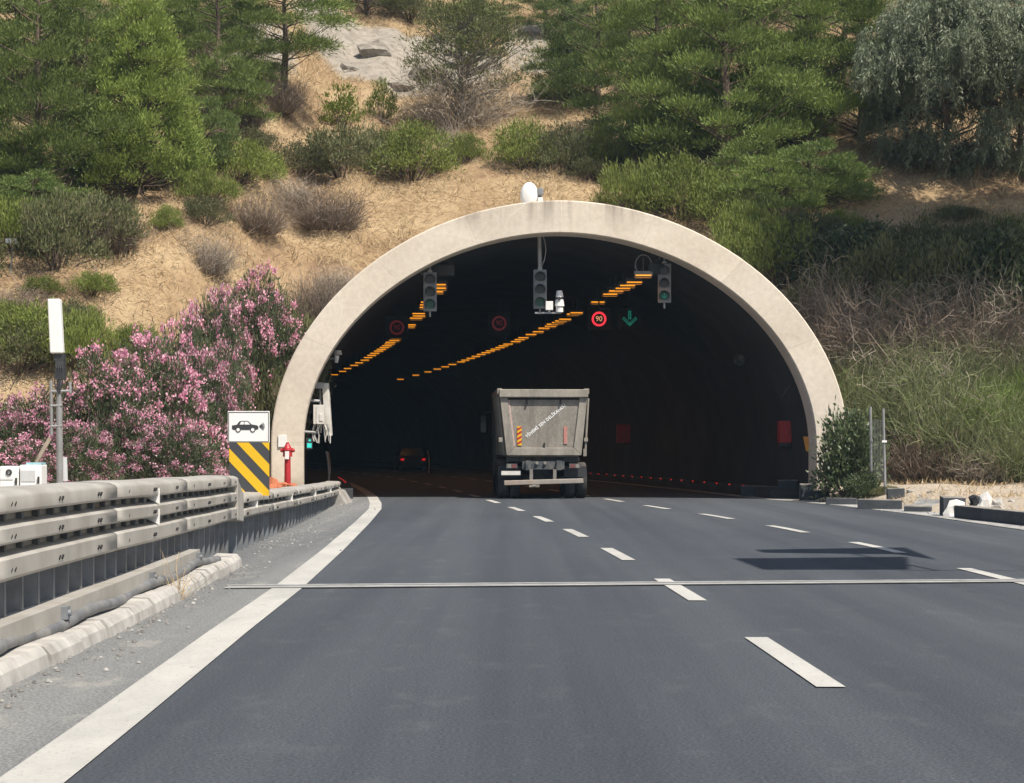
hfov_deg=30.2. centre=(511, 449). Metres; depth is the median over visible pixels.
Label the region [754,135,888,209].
pine tree
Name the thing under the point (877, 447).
wire fence
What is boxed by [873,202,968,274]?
green shrub
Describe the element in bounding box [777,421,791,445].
hose cabinet
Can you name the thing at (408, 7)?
green shrub
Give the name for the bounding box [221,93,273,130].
dry shrub
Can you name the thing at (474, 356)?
tunnel lamp
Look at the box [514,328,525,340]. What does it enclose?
tunnel lamp
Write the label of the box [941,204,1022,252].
green shrub
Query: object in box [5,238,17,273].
signal lamp
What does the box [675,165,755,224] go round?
green shrub
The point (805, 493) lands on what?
concrete block
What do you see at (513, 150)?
green shrub
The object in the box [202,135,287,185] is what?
green shrub
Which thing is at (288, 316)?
green shrub
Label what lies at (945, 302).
dry shrub
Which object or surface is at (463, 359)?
tunnel lamp
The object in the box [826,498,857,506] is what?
concrete block
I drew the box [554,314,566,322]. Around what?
tunnel lamp
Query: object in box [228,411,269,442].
headlight sign
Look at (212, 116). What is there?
pine tree
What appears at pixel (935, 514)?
gutter
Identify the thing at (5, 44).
pine tree
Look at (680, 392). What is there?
tunnel portal
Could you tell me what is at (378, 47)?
rock outcrop
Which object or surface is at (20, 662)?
kerb
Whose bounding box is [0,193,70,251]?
green shrub
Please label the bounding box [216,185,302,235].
dry shrub
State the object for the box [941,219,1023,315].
green shrub
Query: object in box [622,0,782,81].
pine tree
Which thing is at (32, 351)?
green shrub
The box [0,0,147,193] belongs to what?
pine tree
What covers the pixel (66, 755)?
lane markings
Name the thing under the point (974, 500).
rubbish bag
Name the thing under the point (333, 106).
green shrub
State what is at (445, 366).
tunnel lamp
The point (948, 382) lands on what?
dry shrub
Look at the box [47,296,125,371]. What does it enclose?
green shrub
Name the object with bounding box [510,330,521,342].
tunnel lamp
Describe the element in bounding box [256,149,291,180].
green shrub
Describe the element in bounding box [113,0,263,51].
pine tree
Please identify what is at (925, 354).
broom shrub
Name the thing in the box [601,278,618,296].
tunnel lamp
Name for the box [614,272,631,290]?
tunnel lamp
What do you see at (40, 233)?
green shrub
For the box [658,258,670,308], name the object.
traffic signal
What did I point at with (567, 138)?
green shrub
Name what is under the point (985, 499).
rubbish bag
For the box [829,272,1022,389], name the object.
dry shrub
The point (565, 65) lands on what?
pine tree
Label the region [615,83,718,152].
pine tree
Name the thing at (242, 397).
oleander bush
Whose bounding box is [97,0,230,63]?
pine tree
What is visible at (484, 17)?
green shrub
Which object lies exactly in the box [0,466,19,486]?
equipment cabinet
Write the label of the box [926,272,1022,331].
green shrub
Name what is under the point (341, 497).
concrete block
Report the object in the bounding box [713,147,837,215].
pine tree
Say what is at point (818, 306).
dry shrub
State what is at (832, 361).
broom shrub
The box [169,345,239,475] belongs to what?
oleander bush
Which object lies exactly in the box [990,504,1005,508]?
pale stone
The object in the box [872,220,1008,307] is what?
green shrub
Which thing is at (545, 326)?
tunnel lamp
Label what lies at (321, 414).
wall antenna
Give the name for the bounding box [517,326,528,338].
tunnel lamp
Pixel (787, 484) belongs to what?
concrete block
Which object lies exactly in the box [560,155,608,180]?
green shrub
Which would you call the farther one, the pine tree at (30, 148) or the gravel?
the pine tree at (30, 148)
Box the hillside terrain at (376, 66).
[0,0,1023,517]
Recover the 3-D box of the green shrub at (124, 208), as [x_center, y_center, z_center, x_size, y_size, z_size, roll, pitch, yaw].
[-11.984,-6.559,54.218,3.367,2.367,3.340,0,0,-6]
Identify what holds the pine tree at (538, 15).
on the hillside terrain at (376, 66)
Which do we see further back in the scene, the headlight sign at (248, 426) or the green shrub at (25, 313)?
the green shrub at (25, 313)
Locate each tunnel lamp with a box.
[343,360,351,369]
[354,354,363,363]
[363,348,372,358]
[369,351,379,354]
[376,339,386,350]
[379,337,389,348]
[408,312,416,326]
[409,305,422,319]
[411,300,425,315]
[433,361,441,369]
[437,277,447,286]
[437,286,447,290]
[441,358,449,367]
[448,356,456,365]
[461,351,469,360]
[471,354,480,357]
[485,341,495,351]
[502,341,513,345]
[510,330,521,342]
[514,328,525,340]
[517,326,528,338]
[525,332,536,335]
[532,320,544,332]
[537,325,549,329]
[544,314,556,327]
[546,311,558,325]
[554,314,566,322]
[558,316,571,320]
[569,299,583,314]
[590,287,605,303]
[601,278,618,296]
[607,275,623,292]
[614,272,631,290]
[618,269,635,287]
[625,265,642,284]
[634,258,652,277]
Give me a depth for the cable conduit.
13.95 m
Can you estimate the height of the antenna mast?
3.555 m
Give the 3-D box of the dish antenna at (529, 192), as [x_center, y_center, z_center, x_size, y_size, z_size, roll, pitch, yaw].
[0.538,-6.840,51.595,0.630,0.880,0.280,0,0,3]
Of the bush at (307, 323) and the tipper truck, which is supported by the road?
the tipper truck
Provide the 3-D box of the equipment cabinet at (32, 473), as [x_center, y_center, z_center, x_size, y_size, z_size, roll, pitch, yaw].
[-6.993,0.718,27.696,0.310,1.057,0.447,0,0,-2]
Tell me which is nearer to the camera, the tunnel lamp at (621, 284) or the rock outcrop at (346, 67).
the tunnel lamp at (621, 284)
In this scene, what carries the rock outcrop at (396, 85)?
on the hillside terrain at (376, 66)
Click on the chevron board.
(249, 465)
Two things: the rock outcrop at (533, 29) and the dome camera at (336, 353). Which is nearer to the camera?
the dome camera at (336, 353)
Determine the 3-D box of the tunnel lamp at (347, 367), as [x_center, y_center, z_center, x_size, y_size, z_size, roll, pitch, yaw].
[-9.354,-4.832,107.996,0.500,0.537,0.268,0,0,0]
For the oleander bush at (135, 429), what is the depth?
35.72 m
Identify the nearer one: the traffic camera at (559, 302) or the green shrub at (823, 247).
the traffic camera at (559, 302)
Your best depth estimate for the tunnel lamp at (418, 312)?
64.37 m
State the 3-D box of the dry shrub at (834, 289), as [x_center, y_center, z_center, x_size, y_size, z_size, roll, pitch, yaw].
[9.997,-3.761,55.843,5.036,5.217,4.942,0,0,-11]
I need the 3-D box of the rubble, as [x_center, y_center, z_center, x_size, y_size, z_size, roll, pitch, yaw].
[-6.013,0.916,47.216,0.516,0.478,0.609,0,0,-31]
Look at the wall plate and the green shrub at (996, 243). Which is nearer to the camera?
the wall plate
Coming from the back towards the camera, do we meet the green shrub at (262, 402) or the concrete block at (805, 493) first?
the green shrub at (262, 402)
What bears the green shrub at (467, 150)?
on the hillside terrain at (376, 66)
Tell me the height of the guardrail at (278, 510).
0.864 m
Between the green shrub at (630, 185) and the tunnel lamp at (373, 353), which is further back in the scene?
the tunnel lamp at (373, 353)
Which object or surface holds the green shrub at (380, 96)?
on the hillside terrain at (376, 66)
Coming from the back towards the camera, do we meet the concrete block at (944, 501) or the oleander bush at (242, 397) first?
the oleander bush at (242, 397)
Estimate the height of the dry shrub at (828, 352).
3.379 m
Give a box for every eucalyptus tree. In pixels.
[848,0,1023,182]
[852,41,959,170]
[937,0,1023,179]
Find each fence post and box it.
[869,407,872,494]
[882,409,886,494]
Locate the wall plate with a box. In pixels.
[803,437,808,450]
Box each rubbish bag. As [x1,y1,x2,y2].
[943,499,964,519]
[968,495,978,505]
[977,491,991,506]
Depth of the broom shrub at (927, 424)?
49.69 m
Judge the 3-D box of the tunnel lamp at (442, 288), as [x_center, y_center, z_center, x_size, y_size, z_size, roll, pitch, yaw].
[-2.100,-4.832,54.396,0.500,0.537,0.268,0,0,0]
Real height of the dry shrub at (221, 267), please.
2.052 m
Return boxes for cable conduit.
[0,555,220,653]
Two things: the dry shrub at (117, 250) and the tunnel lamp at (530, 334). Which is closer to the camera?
the dry shrub at (117, 250)
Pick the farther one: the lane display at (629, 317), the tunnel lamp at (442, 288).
the lane display at (629, 317)
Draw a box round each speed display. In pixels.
[386,303,407,338]
[488,298,509,334]
[588,294,609,329]
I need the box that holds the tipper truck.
[480,388,588,497]
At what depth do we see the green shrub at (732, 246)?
58.09 m
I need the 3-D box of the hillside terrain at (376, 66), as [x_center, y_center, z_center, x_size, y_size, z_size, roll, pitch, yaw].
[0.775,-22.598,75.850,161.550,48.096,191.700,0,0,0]
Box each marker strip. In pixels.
[325,451,329,480]
[427,450,430,473]
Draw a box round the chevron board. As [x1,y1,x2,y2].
[229,443,269,495]
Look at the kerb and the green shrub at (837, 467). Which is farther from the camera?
the green shrub at (837, 467)
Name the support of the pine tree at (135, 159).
on the hillside terrain at (376, 66)
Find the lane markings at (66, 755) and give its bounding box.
[0,465,1023,782]
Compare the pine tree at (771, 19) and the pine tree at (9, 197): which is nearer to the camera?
the pine tree at (9, 197)
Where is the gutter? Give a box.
[321,463,1023,529]
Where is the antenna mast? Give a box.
[35,299,71,482]
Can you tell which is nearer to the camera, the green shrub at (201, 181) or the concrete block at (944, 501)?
the concrete block at (944, 501)
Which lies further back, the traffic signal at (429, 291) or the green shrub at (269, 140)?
the green shrub at (269, 140)
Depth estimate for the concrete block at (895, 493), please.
45.45 m
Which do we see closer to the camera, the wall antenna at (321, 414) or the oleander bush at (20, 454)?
the oleander bush at (20, 454)
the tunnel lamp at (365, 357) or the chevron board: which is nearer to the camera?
the chevron board
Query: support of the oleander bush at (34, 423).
on the hillside terrain at (376, 66)
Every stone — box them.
[912,498,939,504]
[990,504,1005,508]
[992,496,1003,506]
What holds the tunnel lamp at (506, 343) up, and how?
attached to the tunnel portal
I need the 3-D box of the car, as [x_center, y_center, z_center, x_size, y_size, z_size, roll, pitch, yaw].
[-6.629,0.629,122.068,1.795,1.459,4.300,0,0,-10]
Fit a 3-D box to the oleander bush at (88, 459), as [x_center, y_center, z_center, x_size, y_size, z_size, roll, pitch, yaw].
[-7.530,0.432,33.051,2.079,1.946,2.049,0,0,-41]
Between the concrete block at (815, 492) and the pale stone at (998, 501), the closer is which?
the pale stone at (998, 501)
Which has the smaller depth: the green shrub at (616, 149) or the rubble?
the rubble
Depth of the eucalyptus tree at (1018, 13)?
62.94 m
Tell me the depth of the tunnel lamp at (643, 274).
50.77 m
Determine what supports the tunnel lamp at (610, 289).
attached to the tunnel portal
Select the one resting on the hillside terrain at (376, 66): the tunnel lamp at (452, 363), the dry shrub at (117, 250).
the dry shrub at (117, 250)
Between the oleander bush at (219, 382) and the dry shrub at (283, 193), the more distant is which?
the dry shrub at (283, 193)
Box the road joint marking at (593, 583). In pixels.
[225,579,1023,587]
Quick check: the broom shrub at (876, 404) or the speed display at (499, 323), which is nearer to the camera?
the broom shrub at (876, 404)
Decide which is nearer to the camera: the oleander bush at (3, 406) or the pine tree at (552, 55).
the oleander bush at (3, 406)
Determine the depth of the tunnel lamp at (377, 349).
87.27 m
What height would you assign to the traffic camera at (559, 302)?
0.625 m
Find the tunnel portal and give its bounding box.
[271,200,846,501]
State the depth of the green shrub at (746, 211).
60.01 m
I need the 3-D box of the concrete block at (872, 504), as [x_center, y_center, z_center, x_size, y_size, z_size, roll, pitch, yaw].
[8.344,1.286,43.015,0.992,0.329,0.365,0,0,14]
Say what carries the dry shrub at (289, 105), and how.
on the hillside terrain at (376, 66)
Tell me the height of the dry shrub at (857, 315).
4.340 m
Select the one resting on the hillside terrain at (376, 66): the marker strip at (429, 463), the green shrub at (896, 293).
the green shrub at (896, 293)
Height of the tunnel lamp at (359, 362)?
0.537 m
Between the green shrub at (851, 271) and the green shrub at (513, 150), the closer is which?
the green shrub at (851, 271)
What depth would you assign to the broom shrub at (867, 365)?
52.52 m
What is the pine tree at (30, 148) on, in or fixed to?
on the hillside terrain at (376, 66)
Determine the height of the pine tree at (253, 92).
3.074 m
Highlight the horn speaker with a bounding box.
[734,354,745,365]
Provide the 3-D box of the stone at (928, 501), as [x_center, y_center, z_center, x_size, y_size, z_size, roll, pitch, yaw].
[9.608,1.280,41.915,0.979,0.340,2.400,0,0,-35]
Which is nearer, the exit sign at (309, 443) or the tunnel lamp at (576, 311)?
the exit sign at (309, 443)
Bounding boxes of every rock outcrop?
[340,63,360,72]
[357,39,391,56]
[387,80,413,90]
[407,66,439,79]
[517,25,543,36]
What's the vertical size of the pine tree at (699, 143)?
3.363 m
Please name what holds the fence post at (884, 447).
on the hillside terrain at (376, 66)
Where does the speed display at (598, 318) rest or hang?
hanging from the tunnel portal
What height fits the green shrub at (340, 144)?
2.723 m
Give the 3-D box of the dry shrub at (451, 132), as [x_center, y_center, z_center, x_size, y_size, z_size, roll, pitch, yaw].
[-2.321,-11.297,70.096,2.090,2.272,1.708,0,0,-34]
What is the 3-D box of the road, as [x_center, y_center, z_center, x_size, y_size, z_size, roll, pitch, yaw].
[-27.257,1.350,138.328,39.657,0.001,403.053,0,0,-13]
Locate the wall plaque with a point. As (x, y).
(282, 440)
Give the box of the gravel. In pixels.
[0,502,1023,707]
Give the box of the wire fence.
[871,419,883,479]
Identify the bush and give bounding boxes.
[0,382,88,479]
[0,393,19,449]
[0,432,68,482]
[34,333,171,479]
[38,419,132,483]
[81,402,177,479]
[86,318,228,475]
[117,416,228,479]
[147,299,233,467]
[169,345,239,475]
[173,279,259,410]
[207,335,255,433]
[209,255,314,407]
[258,284,336,405]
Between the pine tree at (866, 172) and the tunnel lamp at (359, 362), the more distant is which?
the tunnel lamp at (359, 362)
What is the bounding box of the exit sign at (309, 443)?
[306,438,312,448]
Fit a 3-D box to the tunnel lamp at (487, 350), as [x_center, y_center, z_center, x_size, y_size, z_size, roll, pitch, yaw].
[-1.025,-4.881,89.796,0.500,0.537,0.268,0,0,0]
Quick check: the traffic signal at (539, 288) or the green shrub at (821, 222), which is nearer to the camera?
the traffic signal at (539, 288)
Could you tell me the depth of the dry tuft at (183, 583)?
17.00 m
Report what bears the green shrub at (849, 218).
on the hillside terrain at (376, 66)
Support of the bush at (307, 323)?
on the hillside terrain at (376, 66)
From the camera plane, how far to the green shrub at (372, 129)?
67.79 m
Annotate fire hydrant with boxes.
[280,442,294,483]
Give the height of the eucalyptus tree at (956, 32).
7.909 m
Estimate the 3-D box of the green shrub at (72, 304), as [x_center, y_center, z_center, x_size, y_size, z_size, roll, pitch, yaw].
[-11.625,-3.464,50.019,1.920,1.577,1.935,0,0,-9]
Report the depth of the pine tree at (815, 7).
65.65 m
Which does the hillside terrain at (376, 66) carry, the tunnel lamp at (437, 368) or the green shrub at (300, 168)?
the green shrub at (300, 168)
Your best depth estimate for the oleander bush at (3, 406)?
36.78 m
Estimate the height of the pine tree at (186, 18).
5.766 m
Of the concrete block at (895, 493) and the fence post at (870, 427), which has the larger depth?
the fence post at (870, 427)
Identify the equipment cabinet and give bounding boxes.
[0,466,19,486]
[20,462,46,484]
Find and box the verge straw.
[839,474,1023,509]
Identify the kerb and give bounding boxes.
[0,553,241,690]
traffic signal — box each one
[423,267,436,316]
[533,237,546,311]
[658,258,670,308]
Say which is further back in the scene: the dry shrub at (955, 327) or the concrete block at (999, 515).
the dry shrub at (955, 327)
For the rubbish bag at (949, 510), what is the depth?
38.37 m
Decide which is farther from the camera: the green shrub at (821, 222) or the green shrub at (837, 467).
the green shrub at (821, 222)
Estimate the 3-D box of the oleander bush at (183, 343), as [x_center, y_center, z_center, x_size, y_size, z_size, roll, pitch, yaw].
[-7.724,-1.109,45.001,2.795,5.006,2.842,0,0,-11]
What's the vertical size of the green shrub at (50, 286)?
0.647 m
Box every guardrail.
[0,475,243,638]
[228,481,340,552]
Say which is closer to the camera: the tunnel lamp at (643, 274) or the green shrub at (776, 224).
the tunnel lamp at (643, 274)
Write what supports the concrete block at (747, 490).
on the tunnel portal
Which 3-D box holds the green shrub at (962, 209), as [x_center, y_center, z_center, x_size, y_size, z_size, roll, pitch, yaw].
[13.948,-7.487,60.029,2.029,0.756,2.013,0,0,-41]
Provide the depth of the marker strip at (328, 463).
60.97 m
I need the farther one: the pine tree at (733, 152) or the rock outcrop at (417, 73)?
the rock outcrop at (417, 73)
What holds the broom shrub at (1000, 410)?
on the hillside terrain at (376, 66)
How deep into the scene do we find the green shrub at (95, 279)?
51.40 m
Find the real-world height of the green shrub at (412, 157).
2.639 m
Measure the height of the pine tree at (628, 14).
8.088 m
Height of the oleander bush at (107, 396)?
3.669 m
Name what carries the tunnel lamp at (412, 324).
attached to the tunnel portal
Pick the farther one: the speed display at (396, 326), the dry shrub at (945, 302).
the speed display at (396, 326)
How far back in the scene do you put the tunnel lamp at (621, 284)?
53.92 m
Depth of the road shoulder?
12.72 m
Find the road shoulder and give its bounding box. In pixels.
[0,487,369,776]
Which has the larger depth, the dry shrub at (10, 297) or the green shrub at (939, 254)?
the green shrub at (939, 254)
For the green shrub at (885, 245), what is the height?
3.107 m
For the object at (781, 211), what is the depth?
61.17 m
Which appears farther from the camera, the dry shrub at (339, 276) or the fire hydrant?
the dry shrub at (339, 276)
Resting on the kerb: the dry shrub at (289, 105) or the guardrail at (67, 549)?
the guardrail at (67, 549)
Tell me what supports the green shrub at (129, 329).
on the hillside terrain at (376, 66)
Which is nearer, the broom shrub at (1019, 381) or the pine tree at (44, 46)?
the broom shrub at (1019, 381)
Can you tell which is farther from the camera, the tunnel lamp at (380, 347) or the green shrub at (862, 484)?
the tunnel lamp at (380, 347)
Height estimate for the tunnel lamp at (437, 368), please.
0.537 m
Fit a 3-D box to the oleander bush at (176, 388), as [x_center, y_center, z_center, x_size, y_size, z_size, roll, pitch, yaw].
[-7.439,-0.697,39.081,3.387,4.102,3.330,0,0,-32]
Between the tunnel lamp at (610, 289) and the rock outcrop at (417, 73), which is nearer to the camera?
the tunnel lamp at (610, 289)
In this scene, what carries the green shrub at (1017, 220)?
on the hillside terrain at (376, 66)
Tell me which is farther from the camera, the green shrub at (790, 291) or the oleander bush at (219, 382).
the green shrub at (790, 291)
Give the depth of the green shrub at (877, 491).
46.88 m
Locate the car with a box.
[393,448,426,470]
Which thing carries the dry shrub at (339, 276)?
on the hillside terrain at (376, 66)
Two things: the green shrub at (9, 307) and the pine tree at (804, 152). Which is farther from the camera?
the pine tree at (804, 152)
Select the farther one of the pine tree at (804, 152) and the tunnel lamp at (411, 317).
the tunnel lamp at (411, 317)
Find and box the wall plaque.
[278,435,286,446]
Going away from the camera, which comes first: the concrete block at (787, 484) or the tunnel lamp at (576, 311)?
the concrete block at (787, 484)
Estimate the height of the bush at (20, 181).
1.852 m
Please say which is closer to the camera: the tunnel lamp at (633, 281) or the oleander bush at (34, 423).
the oleander bush at (34, 423)
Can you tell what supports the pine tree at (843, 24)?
on the hillside terrain at (376, 66)
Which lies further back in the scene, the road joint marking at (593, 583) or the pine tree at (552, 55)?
the pine tree at (552, 55)
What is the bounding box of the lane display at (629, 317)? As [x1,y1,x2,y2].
[618,293,640,329]
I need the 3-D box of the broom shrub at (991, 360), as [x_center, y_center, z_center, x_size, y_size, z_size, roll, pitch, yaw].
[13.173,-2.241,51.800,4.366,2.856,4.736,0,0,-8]
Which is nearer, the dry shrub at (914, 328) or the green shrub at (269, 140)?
the dry shrub at (914, 328)
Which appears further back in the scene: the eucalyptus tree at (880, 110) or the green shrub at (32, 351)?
the eucalyptus tree at (880, 110)
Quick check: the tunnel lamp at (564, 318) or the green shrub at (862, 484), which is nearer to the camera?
the green shrub at (862, 484)
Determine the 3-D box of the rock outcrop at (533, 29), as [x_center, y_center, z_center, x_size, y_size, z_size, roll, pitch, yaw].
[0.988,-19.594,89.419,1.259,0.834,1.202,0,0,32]
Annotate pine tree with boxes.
[0,0,100,93]
[0,0,122,91]
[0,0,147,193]
[0,1,31,160]
[0,140,67,195]
[0,190,21,215]
[6,0,162,115]
[44,111,111,169]
[64,0,217,195]
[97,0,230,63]
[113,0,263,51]
[156,0,294,96]
[169,92,242,168]
[174,50,281,126]
[201,0,369,118]
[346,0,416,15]
[490,0,611,33]
[516,27,618,99]
[523,0,660,115]
[557,0,748,162]
[558,0,698,50]
[603,0,856,177]
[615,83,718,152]
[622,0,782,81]
[652,80,795,160]
[687,0,839,36]
[690,134,811,196]
[700,0,919,147]
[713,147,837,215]
[716,65,845,146]
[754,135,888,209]
[773,0,905,91]
[778,0,965,141]
[797,150,889,199]
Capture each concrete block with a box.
[332,489,351,503]
[740,485,776,497]
[777,480,798,488]
[799,484,812,502]
[813,489,823,500]
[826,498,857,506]
[857,499,901,512]
[886,488,904,499]
[904,505,931,514]
[940,496,965,518]
[954,505,1023,529]
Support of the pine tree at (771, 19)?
on the hillside terrain at (376, 66)
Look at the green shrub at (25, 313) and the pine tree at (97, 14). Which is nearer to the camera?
the green shrub at (25, 313)
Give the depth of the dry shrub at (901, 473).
49.72 m
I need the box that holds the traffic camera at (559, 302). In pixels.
[535,291,563,313]
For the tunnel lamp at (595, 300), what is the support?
attached to the tunnel portal
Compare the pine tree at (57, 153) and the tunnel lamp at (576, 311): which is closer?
the pine tree at (57, 153)
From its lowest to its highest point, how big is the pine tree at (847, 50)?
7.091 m
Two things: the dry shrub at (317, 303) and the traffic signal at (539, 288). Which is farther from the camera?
the dry shrub at (317, 303)
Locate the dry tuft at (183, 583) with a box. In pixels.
[157,547,221,599]
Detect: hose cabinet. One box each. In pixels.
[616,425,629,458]
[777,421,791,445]
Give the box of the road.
[64,463,1023,782]
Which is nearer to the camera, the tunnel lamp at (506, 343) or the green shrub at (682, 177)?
the green shrub at (682, 177)
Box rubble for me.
[270,477,277,488]
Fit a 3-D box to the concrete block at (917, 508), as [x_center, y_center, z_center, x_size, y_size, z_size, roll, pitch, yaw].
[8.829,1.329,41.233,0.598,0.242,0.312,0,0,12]
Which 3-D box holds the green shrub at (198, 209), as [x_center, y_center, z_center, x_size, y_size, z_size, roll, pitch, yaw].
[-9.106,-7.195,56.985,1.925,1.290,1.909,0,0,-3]
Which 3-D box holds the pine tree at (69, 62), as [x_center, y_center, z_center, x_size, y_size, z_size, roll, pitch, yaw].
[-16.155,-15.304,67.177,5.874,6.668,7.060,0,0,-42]
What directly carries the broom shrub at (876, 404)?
on the hillside terrain at (376, 66)
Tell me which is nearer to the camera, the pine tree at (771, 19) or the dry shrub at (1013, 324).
the dry shrub at (1013, 324)
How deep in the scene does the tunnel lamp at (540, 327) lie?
72.87 m
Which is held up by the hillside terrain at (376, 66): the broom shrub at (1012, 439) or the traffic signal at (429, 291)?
the broom shrub at (1012, 439)
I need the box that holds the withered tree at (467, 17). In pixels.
[367,0,569,128]
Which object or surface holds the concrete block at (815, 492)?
on the hillside terrain at (376, 66)
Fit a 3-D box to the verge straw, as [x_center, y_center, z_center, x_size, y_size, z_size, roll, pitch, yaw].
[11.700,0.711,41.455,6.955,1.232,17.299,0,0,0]
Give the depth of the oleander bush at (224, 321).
48.92 m
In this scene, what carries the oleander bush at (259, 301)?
on the hillside terrain at (376, 66)
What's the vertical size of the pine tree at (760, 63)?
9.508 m
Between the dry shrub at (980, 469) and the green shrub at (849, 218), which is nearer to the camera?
the dry shrub at (980, 469)
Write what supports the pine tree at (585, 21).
on the hillside terrain at (376, 66)
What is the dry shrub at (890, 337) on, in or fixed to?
on the hillside terrain at (376, 66)
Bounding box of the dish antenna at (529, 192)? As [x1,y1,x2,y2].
[520,182,542,202]
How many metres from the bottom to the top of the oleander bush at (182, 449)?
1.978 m
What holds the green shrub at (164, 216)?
on the hillside terrain at (376, 66)
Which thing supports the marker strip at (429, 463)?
on the road
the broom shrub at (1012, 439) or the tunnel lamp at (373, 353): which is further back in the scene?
the tunnel lamp at (373, 353)
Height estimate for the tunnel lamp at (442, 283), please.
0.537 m
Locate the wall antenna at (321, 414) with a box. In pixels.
[305,382,332,442]
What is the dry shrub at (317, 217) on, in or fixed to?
on the hillside terrain at (376, 66)
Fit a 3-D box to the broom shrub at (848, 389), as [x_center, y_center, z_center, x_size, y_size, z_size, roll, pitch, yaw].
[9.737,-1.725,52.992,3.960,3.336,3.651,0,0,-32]
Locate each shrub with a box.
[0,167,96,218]
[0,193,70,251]
[0,239,11,276]
[0,280,55,318]
[0,296,41,341]
[0,296,100,363]
[0,309,72,382]
[5,174,120,271]
[14,274,68,295]
[37,289,108,329]
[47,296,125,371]
[49,180,154,253]
[62,270,121,296]
[79,206,155,253]
[107,321,163,355]
[147,203,185,230]
[172,162,245,205]
[177,189,241,226]
[178,225,255,284]
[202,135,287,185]
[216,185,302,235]
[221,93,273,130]
[223,121,282,149]
[230,61,319,114]
[237,327,283,387]
[244,341,312,459]
[254,296,300,333]
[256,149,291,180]
[263,166,335,211]
[270,133,339,181]
[271,258,353,327]
[275,172,382,232]
[295,113,404,180]
[303,256,360,299]
[316,78,365,128]
[348,117,402,171]
[358,116,465,181]
[360,76,400,123]
[370,0,444,22]
[433,117,468,154]
[443,131,490,163]
[444,0,510,34]
[480,113,563,169]
[523,112,610,174]
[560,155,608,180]
[565,122,634,169]
[589,152,680,213]
[617,145,732,221]
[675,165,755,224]
[701,211,788,273]
[703,197,769,242]
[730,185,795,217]
[734,205,830,290]
[760,197,852,256]
[770,223,876,289]
[771,254,889,351]
[775,237,912,350]
[780,273,823,321]
[783,276,1013,410]
[794,255,962,385]
[801,244,900,312]
[804,396,891,501]
[810,204,864,231]
[813,305,869,381]
[820,214,902,265]
[821,339,852,388]
[823,220,939,301]
[825,327,902,419]
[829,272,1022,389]
[829,324,947,397]
[835,329,974,465]
[843,467,881,498]
[859,265,969,337]
[865,312,1018,416]
[865,339,1023,480]
[867,253,1020,342]
[870,257,1023,380]
[870,484,905,495]
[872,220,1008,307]
[872,327,1022,463]
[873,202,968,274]
[878,415,979,482]
[917,259,1023,404]
[922,356,1023,454]
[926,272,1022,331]
[927,325,1023,400]
[927,429,1022,485]
[928,202,987,223]
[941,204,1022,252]
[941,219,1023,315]
[941,374,1023,484]
[974,354,1023,426]
[978,209,1023,246]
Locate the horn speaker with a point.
(739, 359)
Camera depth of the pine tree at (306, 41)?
69.11 m
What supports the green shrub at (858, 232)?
on the hillside terrain at (376, 66)
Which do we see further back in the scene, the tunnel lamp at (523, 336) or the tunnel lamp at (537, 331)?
the tunnel lamp at (523, 336)
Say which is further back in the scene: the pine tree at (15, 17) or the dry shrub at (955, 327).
the pine tree at (15, 17)
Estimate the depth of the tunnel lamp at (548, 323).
70.57 m
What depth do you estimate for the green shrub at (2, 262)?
51.73 m
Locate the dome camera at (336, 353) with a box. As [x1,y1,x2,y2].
[329,350,341,362]
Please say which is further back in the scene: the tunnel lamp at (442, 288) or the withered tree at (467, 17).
the withered tree at (467, 17)
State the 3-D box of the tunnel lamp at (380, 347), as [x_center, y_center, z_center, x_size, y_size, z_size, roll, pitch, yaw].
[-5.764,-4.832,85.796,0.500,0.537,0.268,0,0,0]
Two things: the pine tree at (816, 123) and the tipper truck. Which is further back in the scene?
the pine tree at (816, 123)

